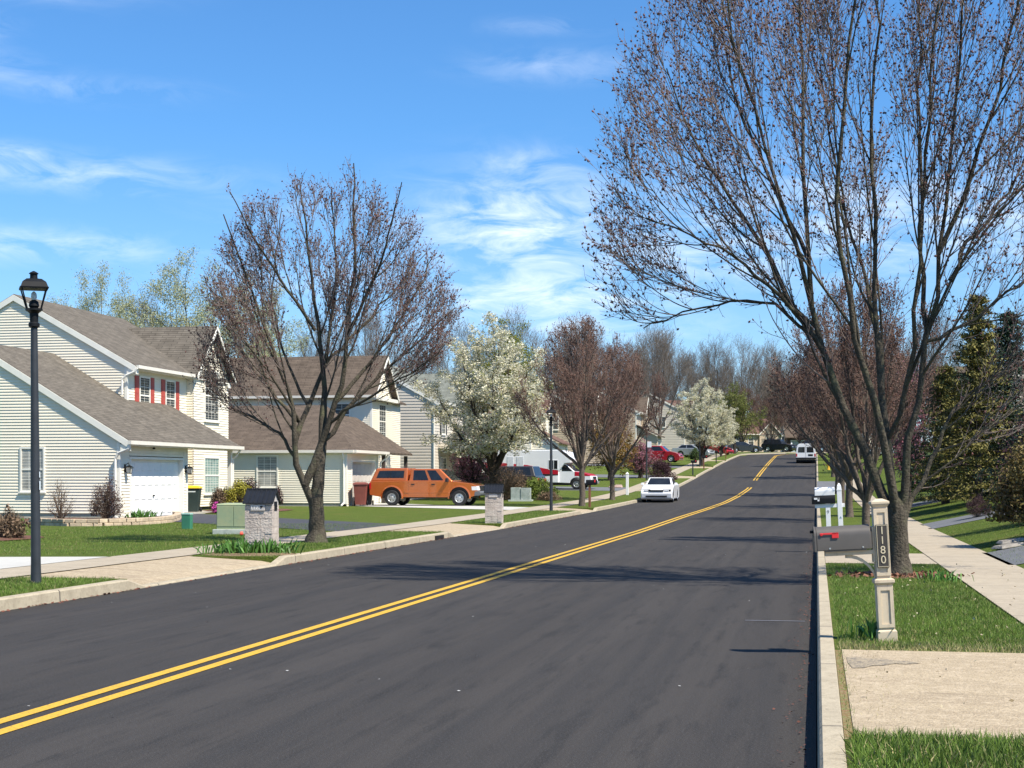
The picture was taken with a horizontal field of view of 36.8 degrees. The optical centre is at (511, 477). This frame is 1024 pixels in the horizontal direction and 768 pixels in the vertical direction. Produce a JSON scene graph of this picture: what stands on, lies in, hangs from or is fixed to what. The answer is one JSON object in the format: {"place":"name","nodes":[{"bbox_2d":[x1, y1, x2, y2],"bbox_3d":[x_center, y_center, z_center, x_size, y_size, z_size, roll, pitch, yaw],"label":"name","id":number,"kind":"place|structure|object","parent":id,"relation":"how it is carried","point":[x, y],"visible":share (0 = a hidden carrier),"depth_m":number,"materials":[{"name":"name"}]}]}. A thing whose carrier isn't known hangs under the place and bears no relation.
{"place":"outdoors","nodes":[
{"label":"outdoors","id":0,"kind":"place"},
{"bbox_2d":[0,557,101,568],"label":"driveway","id":1,"kind":"structure","parent":0,"point":[9,562],"depth_m":26.66,"materials":[{"name":"concrete"}]},
{"bbox_2d":[162,514,397,530],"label":"driveway","id":2,"kind":"structure","parent":0,"point":[205,518],"depth_m":48.82,"materials":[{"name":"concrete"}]},
{"bbox_2d":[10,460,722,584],"bbox_3d":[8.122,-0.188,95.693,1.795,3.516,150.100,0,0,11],"label":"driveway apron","id":3,"kind":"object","parent":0,"point":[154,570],"visible":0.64,"depth_m":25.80,"materials":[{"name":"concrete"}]},
{"bbox_2d":[0,452,772,577],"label":"sidewalk","id":4,"kind":"structure","parent":0,"point":[57,566],"depth_m":34.54,"materials":[{"name":"concrete"}]},
{"bbox_2d":[0,453,816,767],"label":"road","id":5,"kind":"structure","parent":0,"point":[594,657],"depth_m":13.90,"materials":[{"name":"asphalt"}]},
{"bbox_2d":[0,454,787,734],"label":"road marking","id":6,"kind":"structure","parent":5,"relation":"on","point":[73,708],"depth_m":14.02,"materials":[{"name":"yellow paint"}]},
{"bbox_2d":[2,515,1023,766],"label":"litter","id":7,"kind":"object","parent":5,"relation":"on","point":[866,573],"visible":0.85,"depth_m":22.21,"materials":[{"name":"plant"}]},
{"bbox_2d":[641,478,678,501],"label":"parked sedan","id":8,"kind":"object","parent":5,"relation":"on","point":[660,489],"visible":1,"depth_m":83.78,"materials":[{"name":"white paint"}]},
{"bbox_2d":[796,444,815,462],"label":"parked van","id":9,"kind":"object","parent":5,"relation":"on","point":[804,453],"visible":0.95,"depth_m":158.64,"materials":[{"name":"white paint"}]},
{"bbox_2d":[816,454,847,767],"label":"kerb","id":10,"kind":"structure","parent":5,"relation":"on","point":[830,742],"depth_m":10.87,"materials":[{"name":"concrete"}]},
{"bbox_2d":[352,503,528,509],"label":"driveway","id":11,"kind":"structure","parent":0,"point":[435,506],"depth_m":70.91,"materials":[{"name":"concrete"}]},
{"bbox_2d":[367,468,484,505],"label":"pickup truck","id":12,"kind":"object","parent":11,"relation":"on","point":[396,486],"visible":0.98,"depth_m":72.54,"materials":[{"name":"orange metal"}]},
{"bbox_2d":[0,447,1023,766],"bbox_3d":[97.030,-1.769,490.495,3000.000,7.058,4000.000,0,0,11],"label":"ground","id":13,"kind":"structure","parent":0,"point":[922,513],"depth_m":50.41,"materials":[{"name":"plant"}]},
{"bbox_2d":[0,535,41,540],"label":"mulch bed","id":14,"kind":"object","parent":13,"relation":"on","point":[15,538],"visible":0.38,"depth_m":35.99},
{"bbox_2d":[0,503,30,537],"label":"dry grass clump","id":15,"kind":"object","parent":14,"relation":"on","point":[11,526],"visible":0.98,"depth_m":36.06,"materials":[{"name":"brown plant"}]},
{"bbox_2d":[19,516,158,521],"bbox_3d":[-14.343,1.414,51.095,6.221,0.091,9.405,0,0,-11],"label":"mulch bed","id":16,"kind":"object","parent":13,"relation":"on","point":[83,518],"visible":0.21,"depth_m":51.91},
{"bbox_2d":[43,477,76,518],"bbox_3d":[-14.591,0.751,49.755,1.264,1.580,1.112,0,0,-15],"label":"bare shrub","id":17,"kind":"object","parent":16,"relation":"on","point":[62,514],"visible":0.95,"depth_m":49.69,"materials":[{"name":"brown plant"}]},
{"bbox_2d":[86,474,124,518],"bbox_3d":[-13.595,0.694,51.497,1.424,1.656,1.460,0,0,11],"label":"bare shrub","id":18,"kind":"object","parent":16,"relation":"on","point":[104,509],"visible":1,"depth_m":51.43,"materials":[{"name":"brown plant"}]},
{"bbox_2d":[46,260,143,326],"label":"budding tree","id":19,"kind":"object","parent":13,"relation":"on","point":[120,311],"visible":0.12,"depth_m":111.37,"materials":[{"name":"green plant"}]},
{"bbox_2d":[28,511,181,525],"bbox_3d":[-12.832,1.372,51.393,4.228,0.276,9.836,0,0,11],"label":"stone edging","id":20,"kind":"object","parent":13,"relation":"on","point":[175,516],"visible":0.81,"depth_m":47.11,"materials":[{"name":"stone"}]},
{"bbox_2d":[0,294,243,517],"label":"suburban house","id":21,"kind":"structure","parent":13,"relation":"on","point":[124,403],"depth_m":58.84,"materials":[{"name":"white"}]},
{"bbox_2d":[18,447,45,492],"bbox_3d":[-17.030,-0.263,54.592,1.040,1.650,0.098,0,0,11],"label":"window","id":22,"kind":"structure","parent":21,"relation":"in","point":[25,452],"depth_m":54.65,"materials":[{"name":"white glass"}]},
{"bbox_2d":[131,459,177,515],"bbox_3d":[-13.323,0.392,57.121,0.090,2.100,4.560,0,0,11],"label":"garage door","id":23,"kind":"structure","parent":21,"relation":"in","point":[154,483],"depth_m":57.29,"materials":[{"name":"white metal"}]},
{"bbox_2d":[203,457,219,494],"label":"window","id":24,"kind":"structure","parent":21,"relation":"in","point":[211,471],"depth_m":67.86,"materials":[{"name":"white glass"}]},
{"bbox_2d":[204,371,220,422],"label":"window","id":25,"kind":"structure","parent":21,"relation":"in","point":[212,419],"depth_m":67.75,"materials":[{"name":"white glass"}]},
{"bbox_2d":[106,245,282,357],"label":"budding tree","id":26,"kind":"object","parent":13,"relation":"on","point":[180,319],"visible":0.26,"depth_m":112.05,"materials":[{"name":"green plant"}]},
{"bbox_2d":[188,485,201,511],"bbox_3d":[-12.690,0.876,61.094,0.686,1.110,0.836,0,0,-3],"label":"wheelie bin","id":27,"kind":"object","parent":13,"relation":"on","point":[194,495],"visible":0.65,"depth_m":60.76,"materials":[{"name":"green plastic"}]},
{"bbox_2d":[212,503,244,533],"bbox_3d":[-6.987,1.110,39.915,1.280,0.890,1.040,0,0,8],"label":"transformer box","id":28,"kind":"object","parent":13,"relation":"on","point":[230,518],"visible":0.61,"depth_m":39.51,"materials":[{"name":"metal"}]},
{"bbox_2d":[217,506,232,525],"bbox_3d":[-7.375,0.995,39.539,0.430,0.520,0.013,0,0,8],"label":"door","id":29,"kind":"structure","parent":28,"relation":"in","point":[224,513],"depth_m":39.54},
{"bbox_2d":[202,509,291,512],"bbox_3d":[-11.412,1.366,64.440,4.000,0.088,7.200,0,0,11],"label":"mulch bed","id":30,"kind":"object","parent":13,"relation":"on","point":[278,509],"visible":0.18,"depth_m":64.18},
{"bbox_2d":[221,479,251,502],"bbox_3d":[-11.351,0.721,63.925,1.631,1.432,1.468,0,0,11],"label":"golden shrub","id":31,"kind":"object","parent":30,"relation":"on","point":[236,493],"visible":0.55,"depth_m":63.69,"materials":[{"name":"yellow plant"}]},
{"bbox_2d":[202,272,315,357],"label":"budding tree","id":32,"kind":"object","parent":13,"relation":"on","point":[290,341],"visible":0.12,"depth_m":124.06,"materials":[{"name":"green plant"}]},
{"bbox_2d":[0,509,575,596],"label":"grass","id":33,"kind":"structure","parent":13,"relation":"on","point":[18,582],"depth_m":34.82,"materials":[{"name":"plant"}]},
{"bbox_2d":[292,308,353,356],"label":"bare tree","id":34,"kind":"object","parent":13,"relation":"on","point":[309,351],"visible":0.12,"depth_m":156.27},
{"bbox_2d":[228,355,424,506],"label":"suburban house","id":35,"kind":"structure","parent":13,"relation":"on","point":[363,443],"depth_m":76.73,"materials":[{"name":"white"}]},
{"bbox_2d":[256,455,277,488],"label":"window","id":36,"kind":"structure","parent":35,"relation":"in","point":[270,481],"depth_m":73.13,"materials":[{"name":"white glass"}]},
{"bbox_2d":[352,462,370,504],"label":"garage door","id":37,"kind":"structure","parent":35,"relation":"in","point":[361,471],"depth_m":75.21,"materials":[{"name":"white metal"}]},
{"bbox_2d":[339,300,414,371],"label":"bare tree","id":38,"kind":"object","parent":13,"relation":"on","point":[365,332],"visible":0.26,"depth_m":161.41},
{"bbox_2d":[0,452,788,596],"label":"verge","id":39,"kind":"structure","parent":13,"relation":"on","point":[635,495],"depth_m":52.39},
{"bbox_2d":[19,271,48,583],"bbox_3d":[-6.543,-0.640,21.093,0.380,4.380,0.380,0,0,-20],"label":"street lamp","id":40,"kind":"object","parent":39,"relation":"on","point":[33,282],"visible":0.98,"depth_m":21.04,"materials":[{"name":"black metal"}]},
{"bbox_2d":[200,552,296,555],"bbox_3d":[-4.984,1.435,29.172,1.900,0.030,1.600,0,0,11],"label":"soil bed","id":41,"kind":"object","parent":39,"relation":"on","point":[248,554],"visible":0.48,"depth_m":28.72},
{"bbox_2d":[202,532,274,553],"bbox_3d":[-5.206,1.236,28.969,1.654,0.443,0.891,0,0,11],"label":"tulip clump","id":42,"kind":"object","parent":41,"relation":"on","point":[240,546],"visible":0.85,"depth_m":28.85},
{"bbox_2d":[242,488,280,550],"bbox_3d":[-4.828,0.873,29.701,0.600,1.331,0.620,0,0,6],"label":"stone mailbox","id":43,"kind":"object","parent":41,"relation":"on","point":[261,513],"visible":0.81,"depth_m":29.46,"materials":[{"name":"grey stone"}]},
{"bbox_2d":[246,538,305,553],"bbox_3d":[-4.553,1.295,29.206,1.082,0.326,0.855,0,0,-24],"label":"bulb clump","id":44,"kind":"object","parent":41,"relation":"on","point":[284,547],"visible":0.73,"depth_m":29.10,"materials":[{"name":"green plant"}]},
{"bbox_2d":[182,156,472,542],"bbox_3d":[-4.178,-2.709,34.396,6.587,8.716,4.560,0,0,0],"label":"street maple","id":45,"kind":"object","parent":39,"relation":"on","point":[315,471],"visible":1,"depth_m":34.16,"materials":[{"name":"brown plant"}]},
{"bbox_2d":[484,484,504,522],"bbox_3d":[-0.564,0.865,48.940,0.600,1.331,0.620,0,0,6],"label":"stone mailbox","id":46,"kind":"object","parent":39,"relation":"on","point":[493,503],"visible":0.97,"depth_m":48.69,"materials":[{"name":"grey stone"}]},
{"bbox_2d":[546,407,556,510],"bbox_3d":[1.613,-0.714,63.290,0.380,4.380,0.380,0,0,-9],"label":"street lamp","id":47,"kind":"object","parent":39,"relation":"on","point":[551,410],"visible":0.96,"depth_m":63.24,"materials":[{"name":"black metal"}]},
{"bbox_2d":[510,312,647,505],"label":"street maple","id":48,"kind":"object","parent":39,"relation":"on","point":[571,412],"visible":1,"depth_m":71.28,"materials":[{"name":"brown plant"}]},
{"bbox_2d":[556,343,670,499],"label":"street maple","id":49,"kind":"object","parent":39,"relation":"on","point":[610,453],"visible":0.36,"depth_m":82.92,"materials":[{"name":"brown plant"}]},
{"bbox_2d":[648,459,677,479],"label":"round shrub","id":50,"kind":"object","parent":39,"relation":"on","point":[663,467],"visible":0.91,"depth_m":113.20,"materials":[{"name":"purple plant"}]},
{"bbox_2d":[663,377,739,465],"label":"pear tree","id":51,"kind":"object","parent":39,"relation":"on","point":[711,437],"visible":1,"depth_m":148.52,"materials":[{"name":"white plant"}]},
{"bbox_2d":[0,452,826,611],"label":"kerb","id":52,"kind":"structure","parent":13,"relation":"on","point":[17,601],"depth_m":27.83,"materials":[{"name":"concrete"}]},
{"bbox_2d":[392,351,482,476],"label":"suburban house","id":53,"kind":"structure","parent":13,"relation":"on","point":[415,423],"depth_m":98.15,"materials":[{"name":"beige"}]},
{"bbox_2d":[426,317,488,373],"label":"bare tree","id":54,"kind":"object","parent":13,"relation":"on","point":[459,333],"visible":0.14,"depth_m":175.51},
{"bbox_2d":[449,434,503,483],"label":"redbud tree","id":55,"kind":"object","parent":13,"relation":"on","point":[468,472],"visible":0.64,"depth_m":88.23,"materials":[{"name":"purple plant"}]},
{"bbox_2d":[409,310,553,483],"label":"pear tree","id":56,"kind":"object","parent":13,"relation":"on","point":[493,440],"visible":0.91,"depth_m":84.07,"materials":[{"name":"white plant"}]},
{"bbox_2d":[477,461,530,499],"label":"bare shrub","id":57,"kind":"object","parent":13,"relation":"on","point":[514,482],"visible":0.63,"depth_m":84.01,"materials":[{"name":"brown plant"}]},
{"bbox_2d":[481,466,545,488],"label":"parked suv","id":58,"kind":"object","parent":13,"relation":"on","point":[532,471],"visible":0.06,"depth_m":94.17,"materials":[{"name":"grey paint"}]},
{"bbox_2d":[471,314,556,390],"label":"tree","id":59,"kind":"object","parent":13,"relation":"on","point":[515,338],"visible":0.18,"depth_m":152.75,"materials":[{"name":"green plant"}]},
{"bbox_2d":[471,302,568,386],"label":"bare tree","id":60,"kind":"object","parent":13,"relation":"on","point":[535,342],"visible":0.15,"depth_m":171.15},
{"bbox_2d":[485,384,571,450],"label":"suburban house","id":61,"kind":"structure","parent":13,"relation":"on","point":[562,445],"depth_m":137.03,"materials":[{"name":"white"}]},
{"bbox_2d":[524,477,558,499],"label":"juniper shrub","id":62,"kind":"object","parent":13,"relation":"on","point":[536,486],"visible":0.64,"depth_m":83.34,"materials":[{"name":"green plant"}]},
{"bbox_2d":[537,390,602,462],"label":"suburban house","id":63,"kind":"structure","parent":13,"relation":"on","point":[557,433],"depth_m":157.95,"materials":[{"name":"beige"}]},
{"bbox_2d":[586,415,639,479],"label":"tree","id":64,"kind":"object","parent":13,"relation":"on","point":[618,459],"visible":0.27,"depth_m":118.79,"materials":[{"name":"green plant"}]},
{"bbox_2d":[598,391,664,458],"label":"suburban house","id":65,"kind":"structure","parent":13,"relation":"on","point":[653,439],"depth_m":178.76,"materials":[{"name":"beige"}]},
{"bbox_2d":[622,438,663,477],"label":"redbud tree","id":66,"kind":"object","parent":13,"relation":"on","point":[639,462],"visible":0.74,"depth_m":122.10,"materials":[{"name":"pink plant"}]},
{"bbox_2d":[602,327,706,436],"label":"bare tree","id":67,"kind":"object","parent":13,"relation":"on","point":[660,360],"visible":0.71,"depth_m":189.21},
{"bbox_2d":[617,324,692,399],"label":"bare tree","id":68,"kind":"object","parent":13,"relation":"on","point":[672,360],"visible":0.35,"depth_m":213.57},
{"bbox_2d":[631,315,697,399],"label":"bare tree","id":69,"kind":"object","parent":13,"relation":"on","point":[648,339],"visible":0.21,"depth_m":235.78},
{"bbox_2d":[644,393,703,450],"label":"suburban house","id":70,"kind":"structure","parent":13,"relation":"on","point":[670,440],"depth_m":202.83,"materials":[{"name":"beige"}]},
{"bbox_2d":[651,343,723,429],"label":"bare tree","id":71,"kind":"object","parent":13,"relation":"on","point":[697,365],"visible":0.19,"depth_m":244.37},
{"bbox_2d":[678,329,744,422],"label":"bare tree","id":72,"kind":"object","parent":13,"relation":"on","point":[708,366],"visible":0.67,"depth_m":230.19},
{"bbox_2d":[713,382,767,453],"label":"green tree","id":73,"kind":"object","parent":13,"relation":"on","point":[738,404],"visible":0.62,"depth_m":202.78,"materials":[{"name":"green plant"}]},
{"bbox_2d":[715,333,781,417],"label":"bare tree","id":74,"kind":"object","parent":13,"relation":"on","point":[751,369],"visible":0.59,"depth_m":251.21,"materials":[{"name":"plant"}]},
{"bbox_2d":[723,419,782,451],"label":"suburban house","id":75,"kind":"structure","parent":13,"relation":"on","point":[760,437],"depth_m":242.47,"materials":[{"name":"beige"}]},
{"bbox_2d":[740,335,805,426],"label":"bare tree","id":76,"kind":"object","parent":13,"relation":"on","point":[771,351],"visible":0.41,"depth_m":257.95,"materials":[{"name":"plant"}]},
{"bbox_2d":[751,396,796,451],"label":"street maple","id":77,"kind":"object","parent":13,"relation":"on","point":[777,418],"visible":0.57,"depth_m":228.38,"materials":[{"name":"brown plant"}]},
{"bbox_2d":[761,439,796,451],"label":"parked suv","id":78,"kind":"object","parent":13,"relation":"on","point":[767,445],"visible":1,"depth_m":227.05,"materials":[{"name":"black paint"}]},
{"bbox_2d":[825,554,937,563],"bbox_3d":[6.593,1.448,27.646,1.895,0.001,3.600,0,0,11],"label":"driveway apron","id":79,"kind":"object","parent":13,"relation":"on","point":[916,558],"visible":0.35,"depth_m":27.15,"materials":[{"name":"concrete"}]},
{"bbox_2d":[891,358,931,494],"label":"redbud tree","id":80,"kind":"object","parent":13,"relation":"on","point":[898,455],"visible":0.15,"depth_m":77.25,"materials":[{"name":"plant"}]},
{"bbox_2d":[818,453,1023,767],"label":"verge","id":81,"kind":"structure","parent":13,"relation":"on","point":[856,519],"depth_m":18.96,"materials":[{"name":"plant"}]},
{"bbox_2d":[812,483,844,525],"bbox_3d":[6.738,0.847,32.710,0.680,1.430,0.179,-3,-1,11],"label":"mailbox post","id":82,"kind":"object","parent":81,"relation":"on","point":[824,501],"visible":0.95,"depth_m":32.63,"materials":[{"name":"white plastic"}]},
{"bbox_2d":[835,650,852,738],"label":"gutter soil","id":83,"kind":"structure","parent":81,"relation":"on","point":[846,713],"depth_m":10.19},
{"bbox_2d":[777,344,911,502],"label":"street maple","id":84,"kind":"object","parent":81,"relation":"on","point":[842,482],"visible":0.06,"depth_m":73.10,"materials":[{"name":"brown plant"}]},
{"bbox_2d":[810,499,897,641],"bbox_3d":[3.041,0.885,13.726,0.708,1.362,0.187,-3,0,5],"label":"mailbox post","id":85,"kind":"object","parent":81,"relation":"on","point":[849,541],"visible":0.98,"depth_m":13.64,"materials":[{"name":"beige metal"}]},
{"bbox_2d":[762,269,958,526],"bbox_3d":[8.496,-1.811,37.777,4.514,6.795,4.464,0,0,-29],"label":"street maple","id":86,"kind":"object","parent":81,"relation":"on","point":[864,492],"visible":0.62,"depth_m":37.73,"materials":[{"name":"brown plant"}]},
{"bbox_2d":[782,317,940,516],"bbox_3d":[11.627,-2.096,54.673,5.746,7.224,5.237,0,0,39],"label":"street maple","id":87,"kind":"object","parent":81,"relation":"on","point":[844,469],"visible":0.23,"depth_m":54.66,"materials":[{"name":"brown plant"}]},
{"bbox_2d":[846,617,895,640],"bbox_3d":[3.204,1.346,13.747,0.440,0.217,0.368,0,0,11],"label":"bulb clump","id":88,"kind":"object","parent":81,"relation":"on","point":[872,628],"visible":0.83,"depth_m":13.77,"materials":[{"name":"green plant"}]},
{"bbox_2d":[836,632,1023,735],"bbox_3d":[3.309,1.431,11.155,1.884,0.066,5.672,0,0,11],"label":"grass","id":89,"kind":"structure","parent":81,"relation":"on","point":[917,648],"depth_m":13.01,"materials":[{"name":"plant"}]},
{"bbox_2d":[840,725,1023,767],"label":"grass","id":90,"kind":"structure","parent":81,"relation":"on","point":[897,749],"depth_m":7.88,"materials":[{"name":"plant"}]},
{"bbox_2d":[898,308,965,439],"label":"bare tree","id":91,"kind":"object","parent":13,"relation":"on","point":[949,351],"visible":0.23,"depth_m":211.91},
{"bbox_2d":[842,649,1023,741],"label":"driveway apron","id":92,"kind":"object","parent":13,"relation":"on","point":[985,687],"visible":0.93,"depth_m":10.36,"materials":[{"name":"concrete"}]},
{"bbox_2d":[847,657,916,667],"bbox_3d":[2.901,1.443,11.985,0.560,0.002,0.760,0,0,11],"label":"damp patch","id":93,"kind":"object","parent":92,"relation":"on","point":[856,662],"visible":1,"depth_m":11.99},
{"bbox_2d":[900,364,973,504],"bbox_3d":[16.922,-1.641,59.835,3.545,5.579,3.859,0,0,-13],"label":"golden conifer","id":94,"kind":"object","parent":13,"relation":"on","point":[946,401],"visible":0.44,"depth_m":59.72,"materials":[{"name":"green plant"}]},
{"bbox_2d":[894,365,989,502],"bbox_3d":[18.029,-1.818,63.700,5.166,5.820,5.101,0,0,27],"label":"spruce tree","id":95,"kind":"object","parent":13,"relation":"on","point":[924,453],"visible":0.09,"depth_m":63.75,"materials":[{"name":"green plant"}]},
{"bbox_2d":[917,294,1022,504],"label":"golden conifer","id":96,"kind":"object","parent":13,"relation":"on","point":[973,347],"visible":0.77,"depth_m":53.18,"materials":[{"name":"green plant"}]},
{"bbox_2d":[960,494,991,516],"bbox_3d":[13.570,0.803,44.713,1.049,0.722,1.004,0,0,38],"label":"dark shrub","id":97,"kind":"object","parent":13,"relation":"on","point":[974,511],"visible":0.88,"depth_m":44.62,"materials":[{"name":"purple plant"}]},
{"bbox_2d":[930,310,1023,498],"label":"spruce tree","id":98,"kind":"object","parent":13,"relation":"on","point":[1005,343],"visible":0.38,"depth_m":54.37,"materials":[{"name":"green plant"}]},
{"bbox_2d":[967,360,1023,485],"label":"spruce tree","id":99,"kind":"object","parent":13,"relation":"on","point":[991,470],"visible":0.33,"depth_m":47.96,"materials":[{"name":"green plant"}]},
{"bbox_2d":[982,428,1023,537],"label":"shrub","id":100,"kind":"object","parent":13,"relation":"on","point":[1010,505],"visible":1,"depth_m":31.16,"materials":[{"name":"green plant"}]},
{"bbox_2d":[995,404,1023,501],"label":"dark shrub","id":101,"kind":"object","parent":13,"relation":"on","point":[1006,449],"visible":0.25,"depth_m":36.55,"materials":[{"name":"plant"}]},
{"bbox_2d":[0,0,1023,442],"label":"sky","id":102,"kind":"structure","parent":0,"point":[125,125],"materials":[{"name":"blue"}]},
{"bbox_2d":[548,486,625,490],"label":"driveway","id":103,"kind":"structure","parent":0,"point":[592,488],"depth_m":103.88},
{"bbox_2d":[480,450,598,488],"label":"motorhome","id":104,"kind":"object","parent":103,"relation":"on","point":[565,471],"visible":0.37,"depth_m":102.60,"materials":[{"name":"white paint"}]},
{"bbox_2d":[574,464,682,467],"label":"driveway","id":105,"kind":"structure","parent":0,"point":[650,466],"depth_m":147.91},
{"bbox_2d":[648,446,683,461],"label":"parked suv","id":106,"kind":"object","parent":105,"relation":"on","point":[670,456],"visible":0.55,"depth_m":155.08,"materials":[{"name":"red paint"}]},
{"bbox_2d":[845,479,1023,623],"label":"sidewalk","id":107,"kind":"structure","parent":0,"point":[947,552],"depth_m":25.12,"materials":[{"name":"concrete"}]},
{"bbox_2d":[920,512,1004,528],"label":"driveway","id":108,"kind":"structure","parent":0,"point":[951,521],"depth_m":44.80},
{"bbox_2d":[983,546,1023,564],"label":"driveway","id":109,"kind":"structure","parent":0,"point":[1013,555],"depth_m":27.69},
{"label":"mulch bed","id":110,"kind":"structure","parent":0,"visible":0},
{"bbox_2d":[577,0,1023,574],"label":"street maple","id":111,"kind":"object","parent":110,"relation":"on","point":[899,506],"visible":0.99,"depth_m":22.42,"materials":[{"name":"brown plant"}]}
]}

